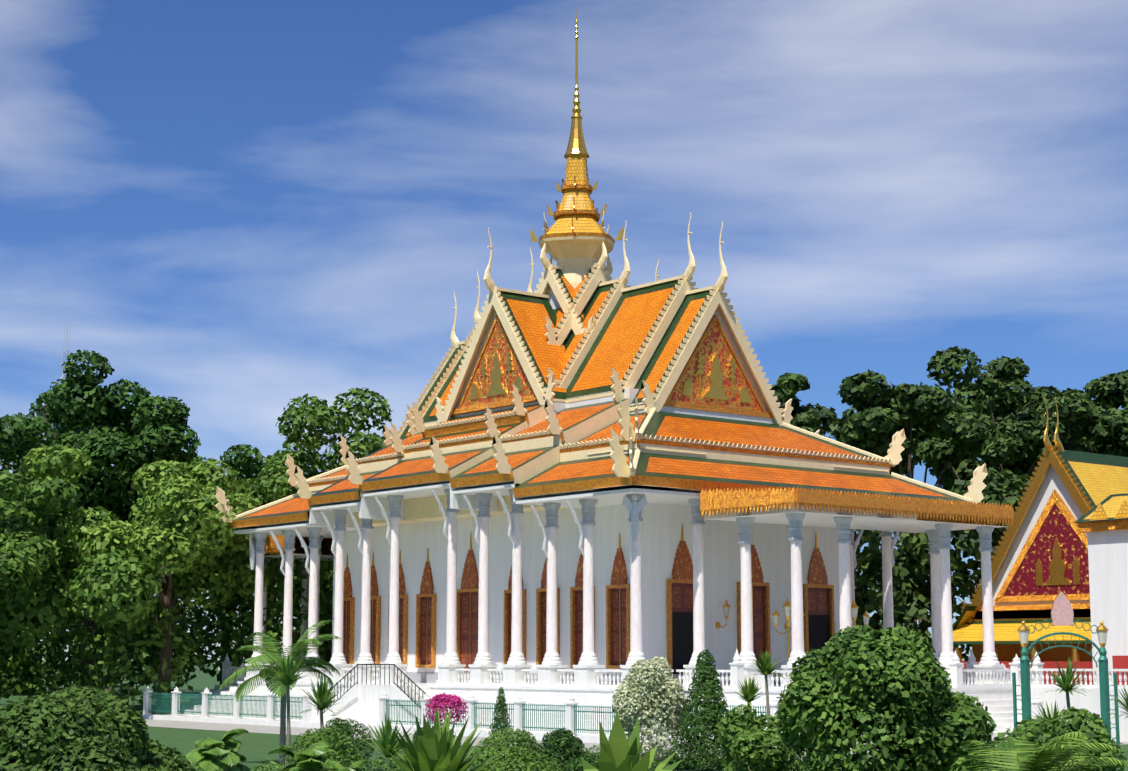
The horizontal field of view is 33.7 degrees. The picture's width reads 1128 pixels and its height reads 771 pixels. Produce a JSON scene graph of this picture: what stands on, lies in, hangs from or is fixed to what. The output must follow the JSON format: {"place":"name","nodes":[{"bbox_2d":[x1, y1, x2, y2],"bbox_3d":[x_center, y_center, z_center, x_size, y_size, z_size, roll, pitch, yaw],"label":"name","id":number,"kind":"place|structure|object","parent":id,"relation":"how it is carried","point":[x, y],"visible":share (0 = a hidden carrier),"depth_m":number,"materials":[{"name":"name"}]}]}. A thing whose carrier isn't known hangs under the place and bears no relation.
{"place":"outdoors","nodes":[
{"label":"outdoors","id":0,"kind":"place"},
{"bbox_2d":[0,660,1127,770],"bbox_3d":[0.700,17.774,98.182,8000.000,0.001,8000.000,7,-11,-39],"label":"ground","id":1,"kind":"structure","parent":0,"point":[255,749],"depth_m":79.00,"materials":[{"name":"green plant"}]},
{"bbox_2d":[0,402,167,686],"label":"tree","id":2,"kind":"object","parent":1,"relation":"on","point":[92,634],"depth_m":120.43,"materials":[{"name":"brown plant"}]},
{"bbox_2d":[0,349,247,587],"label":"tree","id":3,"kind":"object","parent":2,"relation":"on","point":[108,439],"visible":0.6,"depth_m":118.77,"materials":[{"name":"green plant"}]},
{"bbox_2d":[0,596,179,693],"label":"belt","id":4,"kind":"object","parent":1,"relation":"on","point":[64,657],"visible":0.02,"depth_m":184.73,"materials":[{"name":"green plant"}]},
{"bbox_2d":[0,684,195,770],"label":"hedge bush","id":5,"kind":"object","parent":1,"relation":"on","point":[72,727],"visible":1,"depth_m":18.21,"materials":[{"name":"green plant"}]},
{"bbox_2d":[4,470,195,694],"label":"tree","id":6,"kind":"object","parent":1,"relation":"on","point":[44,528],"depth_m":172.26,"materials":[{"name":"green plant"}]},
{"bbox_2d":[32,320,219,669],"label":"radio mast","id":7,"kind":"object","parent":1,"relation":"on","point":[67,353],"visible":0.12,"depth_m":440.70,"materials":[{"name":"metal"}]},
{"bbox_2d":[0,545,333,710],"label":"understory","id":8,"kind":"object","parent":1,"relation":"on","point":[142,645],"visible":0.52,"depth_m":110.52,"materials":[{"name":"green plant"}]},
{"bbox_2d":[112,515,222,713],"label":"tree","id":9,"kind":"object","parent":1,"relation":"on","point":[167,601],"visible":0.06,"depth_m":110.23,"materials":[{"name":"brown plant"}]},
{"bbox_2d":[14,442,296,629],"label":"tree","id":10,"kind":"object","parent":9,"relation":"attached to","point":[184,502],"visible":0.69,"depth_m":108.50,"materials":[{"name":"green plant"}]},
{"bbox_2d":[184,728,250,770],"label":"leafy plant","id":11,"kind":"object","parent":1,"relation":"on","point":[210,754],"visible":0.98,"depth_m":42.09,"materials":[{"name":"green plant"}]},
{"bbox_2d":[215,461,258,684],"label":"tree trunk","id":12,"kind":"object","parent":1,"relation":"on","point":[225,642],"visible":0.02,"depth_m":130.29,"materials":[{"name":"brown plant"}]},
{"bbox_2d":[145,444,299,601],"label":"tree","id":13,"kind":"object","parent":12,"relation":"attached to","point":[239,461],"visible":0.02,"depth_m":129.16,"materials":[{"name":"green plant"}]},
{"bbox_2d":[218,620,340,762],"bbox_3d":[-9.084,9.922,60.524,3.181,4.598,3.847,-5,-10,29],"label":"areca palm","id":14,"kind":"object","parent":1,"relation":"on","point":[279,689],"visible":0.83,"depth_m":60.49,"materials":[{"name":"green plant"}]},
{"bbox_2d":[265,653,314,766],"bbox_3d":[-7.593,9.009,50.738,1.550,3.572,1.558,3,-9,-20],"label":"palm tree","id":15,"kind":"object","parent":1,"relation":"on","point":[287,673],"visible":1,"depth_m":50.63,"materials":[{"name":"green plant"}]},
{"bbox_2d":[268,738,369,770],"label":"leafy plant","id":16,"kind":"object","parent":1,"relation":"on","point":[311,758],"visible":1,"depth_m":40.35,"materials":[{"name":"green plant"}]},
{"bbox_2d":[282,726,364,770],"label":"bush","id":17,"kind":"object","parent":1,"relation":"on","point":[337,737],"visible":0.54,"depth_m":45.26,"materials":[{"name":"green plant"}]},
{"bbox_2d":[298,676,349,728],"bbox_3d":[-6.322,9.008,48.565,1.707,2.945,1.690,7,-11,-39],"label":"dracaena","id":18,"kind":"object","parent":1,"relation":"on","point":[322,696],"visible":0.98,"depth_m":48.62,"materials":[{"name":"green plant"}]},
{"bbox_2d":[295,415,359,659],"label":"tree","id":19,"kind":"object","parent":1,"relation":"on","point":[322,573],"depth_m":124.91,"materials":[{"name":"brown plant"}]},
{"bbox_2d":[200,387,391,595],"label":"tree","id":20,"kind":"object","parent":19,"relation":"attached to","point":[272,485],"visible":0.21,"depth_m":122.67,"materials":[{"name":"green plant"}]},
{"bbox_2d":[324,718,374,759],"bbox_3d":[-7.069,11.496,60.362,1.929,1.499,1.839,7,-11,-39],"label":"bush","id":21,"kind":"object","parent":1,"relation":"on","point":[348,728],"visible":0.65,"depth_m":60.18,"materials":[{"name":"green plant"}]},
{"bbox_2d":[352,713,416,757],"bbox_3d":[-3.666,7.243,38.686,1.598,0.955,1.632,7,-11,-39],"label":"yucca","id":22,"kind":"object","parent":1,"relation":"on","point":[388,742],"visible":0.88,"depth_m":38.58,"materials":[{"name":"green plant"}]},
{"bbox_2d":[411,724,460,752],"bbox_3d":[-3.687,10.465,53.450,1.621,1.511,1.619,7,-11,-39],"label":"topiary","id":23,"kind":"object","parent":1,"relation":"on","point":[414,736],"visible":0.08,"depth_m":53.35,"materials":[{"name":"green plant"}]},
{"bbox_2d":[424,693,468,724],"bbox_3d":[-4.099,11.197,64.488,1.608,1.153,1.680,7,-11,-39],"label":"bougainvillea","id":24,"kind":"object","parent":1,"relation":"on","point":[443,701],"visible":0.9,"depth_m":64.14,"materials":[{"name":"pink plant"}]},
{"bbox_2d":[386,708,509,770],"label":"agave plant","id":25,"kind":"object","parent":1,"relation":"on","point":[436,748],"visible":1,"depth_m":28.59,"materials":[{"name":"green plant"}]},
{"bbox_2d":[488,687,511,745],"bbox_3d":[-2.169,11.512,64.388,0.993,2.173,0.998,7,-11,-39],"label":"cone topiary","id":26,"kind":"object","parent":1,"relation":"on","point":[501,709],"visible":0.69,"depth_m":64.34,"materials":[{"name":"green plant"}]},
{"bbox_2d":[476,727,542,770],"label":"bush","id":27,"kind":"object","parent":1,"relation":"on","point":[512,737],"visible":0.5,"depth_m":48.26,"materials":[{"name":"green plant"}]},
{"bbox_2d":[468,744,561,770],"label":"bush","id":28,"kind":"object","parent":1,"relation":"on","point":[512,764],"visible":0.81,"depth_m":38.43,"materials":[{"name":"green plant"}]},
{"bbox_2d":[536,727,586,770],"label":"bush","id":29,"kind":"object","parent":1,"relation":"on","point":[555,739],"visible":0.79,"depth_m":43.39,"materials":[{"name":"green plant"}]},
{"bbox_2d":[533,746,590,770],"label":"bush","id":30,"kind":"object","parent":1,"relation":"on","point":[567,757],"visible":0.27,"depth_m":43.22,"materials":[{"name":"green plant"}]},
{"bbox_2d":[559,752,599,770],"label":"bush","id":31,"kind":"object","parent":1,"relation":"on","point":[576,765],"visible":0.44,"depth_m":39.29,"materials":[{"name":"green plant"}]},
{"bbox_2d":[171,503,1013,743],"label":"silver pagoda hall","id":32,"kind":"structure","parent":1,"relation":"on","point":[667,573],"depth_m":89.75,"materials":[{"name":"white paint"}]},
{"bbox_2d":[142,648,1043,743],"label":"balustrade","id":33,"kind":"object","parent":32,"relation":"on","point":[404,701],"visible":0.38,"depth_m":87.26,"materials":[{"name":"white stone"}]},
{"bbox_2d":[230,265,971,537],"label":"roof","id":34,"kind":"structure","parent":32,"relation":"on","point":[715,395],"depth_m":92.71,"materials":[{"name":"orange tile"}]},
{"bbox_2d":[529,8,623,288],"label":"spire","id":35,"kind":"structure","parent":34,"relation":"on","point":[574,236],"depth_m":101.09,"materials":[{"name":"gold metal"}]},
{"bbox_2d":[214,210,987,522],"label":"silver pagoda roof ornaments","id":36,"kind":"object","parent":34,"relation":"attached to","point":[602,272],"visible":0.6,"depth_m":94.59},
{"bbox_2d":[244,488,1005,687],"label":"columns","id":37,"kind":"structure","parent":32,"relation":"on","point":[940,547],"depth_m":86.75,"materials":[{"name":"white paint"}]},
{"bbox_2d":[242,487,1013,560],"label":"silver pagoda portico","id":38,"kind":"structure","parent":37,"relation":"on","point":[958,515],"depth_m":81.71,"materials":[{"name":"tile"}]},
{"bbox_2d":[716,598,869,658],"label":"wall lamps","id":39,"kind":"object","parent":32,"relation":"on","point":[726,606],"visible":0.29,"depth_m":86.52,"materials":[{"name":"gold metal"}]},
{"bbox_2d":[198,745,1005,770],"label":"ground cover","id":40,"kind":"object","parent":1,"relation":"on","point":[374,763],"visible":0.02,"depth_m":55.89,"materials":[{"name":"green plant"}]},
{"bbox_2d":[145,719,1127,759],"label":"garden paving","id":41,"kind":"structure","parent":1,"relation":"on","point":[219,726],"depth_m":90.28,"materials":[{"name":"grey concrete"}]},
{"bbox_2d":[612,656,686,769],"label":"flowering bush","id":42,"kind":"object","parent":1,"relation":"on","point":[645,690],"visible":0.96,"depth_m":55.89,"materials":[{"name":"white plant"}]},
{"bbox_2d":[668,650,731,770],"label":"cone topiary","id":43,"kind":"object","parent":1,"relation":"on","point":[706,683],"visible":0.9,"depth_m":55.18,"materials":[{"name":"green plant"}]},
{"bbox_2d":[726,675,768,770],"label":"dracaena","id":44,"kind":"object","parent":1,"relation":"on","point":[749,691],"visible":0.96,"depth_m":53.47,"materials":[{"name":"green plant"}]},
{"bbox_2d":[716,704,803,770],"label":"ficus shrub","id":45,"kind":"object","parent":1,"relation":"on","point":[745,727],"visible":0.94,"depth_m":44.92,"materials":[{"name":"green plant"}]},
{"bbox_2d":[744,650,787,734],"bbox_3d":[5.984,9.539,54.492,1.455,3.613,1.471,7,-11,-39],"label":"dracaena","id":46,"kind":"object","parent":1,"relation":"on","point":[764,667],"visible":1,"depth_m":54.53,"materials":[{"name":"green plant"}]},
{"bbox_2d":[776,395,823,435],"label":"tree","id":47,"kind":"object","parent":1,"relation":"on","point":[810,422],"depth_m":163.78,"materials":[{"name":"green plant"}]},
{"bbox_2d":[770,373,837,434],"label":"tree","id":48,"kind":"object","parent":1,"relation":"on","point":[788,386],"visible":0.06,"depth_m":171.61,"materials":[{"name":"green plant"}]},
{"bbox_2d":[773,625,996,770],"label":"ficus shrub","id":49,"kind":"object","parent":1,"relation":"on","point":[875,687],"visible":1,"depth_m":41.39,"materials":[{"name":"green plant"}]},
{"bbox_2d":[872,735,932,770],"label":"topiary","id":50,"kind":"object","parent":1,"relation":"on","point":[905,761],"depth_m":49.69,"materials":[{"name":"green plant"}]},
{"bbox_2d":[829,369,994,653],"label":"tree","id":51,"kind":"object","parent":1,"relation":"on","point":[935,406],"depth_m":148.23,"materials":[{"name":"green plant"}]},
{"bbox_2d":[832,382,1035,644],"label":"tree","id":52,"kind":"object","parent":1,"relation":"on","point":[922,435],"depth_m":176.46,"materials":[{"name":"green plant"}]},
{"bbox_2d":[853,467,1031,660],"bbox_3d":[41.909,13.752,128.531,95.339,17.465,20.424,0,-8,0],"label":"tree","id":53,"kind":"object","parent":1,"relation":"on","point":[910,569],"visible":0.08,"depth_m":123.41,"materials":[{"name":"green plant"}]},
{"bbox_2d":[939,383,994,489],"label":"tree","id":54,"kind":"object","parent":1,"relation":"on","point":[968,392],"visible":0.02,"depth_m":180.23,"materials":[{"name":"green plant"}]},
{"bbox_2d":[991,768,1006,770],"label":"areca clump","id":55,"kind":"object","parent":1,"relation":"on","point":[999,769],"visible":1,"depth_m":29.21,"materials":[{"name":"green plant"}]},
{"bbox_2d":[915,346,1111,516],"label":"tree","id":56,"kind":"object","parent":1,"relation":"on","point":[1027,424],"depth_m":156.57,"materials":[{"name":"green plant"}]},
{"bbox_2d":[931,397,1127,684],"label":"temple building","id":57,"kind":"structure","parent":1,"relation":"on","point":[1039,562],"depth_m":109.71,"materials":[{"name":"yellow tile"}]},
{"bbox_2d":[949,706,1127,770],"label":"ficus shrub","id":58,"kind":"object","parent":1,"relation":"on","point":[1038,731],"visible":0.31,"depth_m":37.78,"materials":[{"name":"green plant"}]},
{"bbox_2d":[960,732,1127,770],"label":"areca clump","id":59,"kind":"object","parent":1,"relation":"on","point":[1064,758],"visible":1,"depth_m":31.81,"materials":[{"name":"green plant"}]},
{"bbox_2d":[1032,700,1071,720],"bbox_3d":[11.950,8.829,45.387,1.491,2.379,1.446,-5,-10,28],"label":"spiky plant","id":60,"kind":"object","parent":1,"relation":"on","point":[1051,714],"visible":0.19,"depth_m":45.50,"materials":[{"name":"green plant"}]},
{"bbox_2d":[981,388,1127,465],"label":"tree","id":61,"kind":"object","parent":1,"relation":"on","point":[1098,429],"depth_m":141.63,"materials":[{"name":"green plant"}]},
{"bbox_2d":[1012,591,1119,744],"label":"archway gate","id":62,"kind":"structure","parent":1,"relation":"on","point":[1062,612],"depth_m":73.78,"materials":[{"name":"green metal"}]},
{"bbox_2d":[1041,655,1091,709],"bbox_3d":[12.841,8.603,47.480,1.512,3.429,1.494,7,-11,-39],"label":"dracaena","id":63,"kind":"object","parent":1,"relation":"on","point":[1066,685],"visible":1,"depth_m":47.54,"materials":[{"name":"green plant"}]},
{"bbox_2d":[1009,654,1127,741],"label":"boundary wall","id":64,"kind":"structure","parent":1,"relation":"on","point":[1090,701],"depth_m":78.22,"materials":[{"name":"white paint"}]},
{"bbox_2d":[1074,493,1127,684],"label":"white pavilion","id":65,"kind":"structure","parent":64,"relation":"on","point":[1103,524],"depth_m":97.71,"materials":[{"name":"white paint"}]},
{"bbox_2d":[1023,396,1119,414],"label":"tree","id":66,"kind":"object","parent":1,"relation":"on","point":[1103,408],"depth_m":185.33,"materials":[{"name":"green plant"}]},
{"bbox_2d":[1083,369,1127,456],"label":"tree","id":67,"kind":"object","parent":1,"relation":"on","point":[1110,388],"visible":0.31,"depth_m":152.12,"materials":[{"name":"green plant"}]},
{"bbox_2d":[1109,685,1127,718],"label":"dracaena","id":68,"kind":"object","parent":1,"relation":"on","point":[1125,698],"visible":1,"depth_m":46.57,"materials":[{"name":"green plant"}]},
{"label":"rain tree trunk","id":69,"kind":"object","parent":1,"relation":"on","visible":0},
{"bbox_2d":[0,469,81,657],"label":"tree","id":70,"kind":"object","parent":69,"relation":"attached to","point":[20,537],"visible":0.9,"depth_m":103.14,"materials":[{"name":"green plant"}]},
{"bbox_2d":[0,0,1127,660],"label":"sky","id":71,"kind":"structure","parent":0,"point":[246,208],"materials":[{"name":"blue"}]},
{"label":"glazed pots","id":72,"kind":"object","parent":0,"visible":0},
{"bbox_2d":[575,713,682,770],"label":"agave plant","id":73,"kind":"object","parent":72,"relation":"on","point":[618,752],"visible":1,"depth_m":33.57,"materials":[{"name":"green plant"}]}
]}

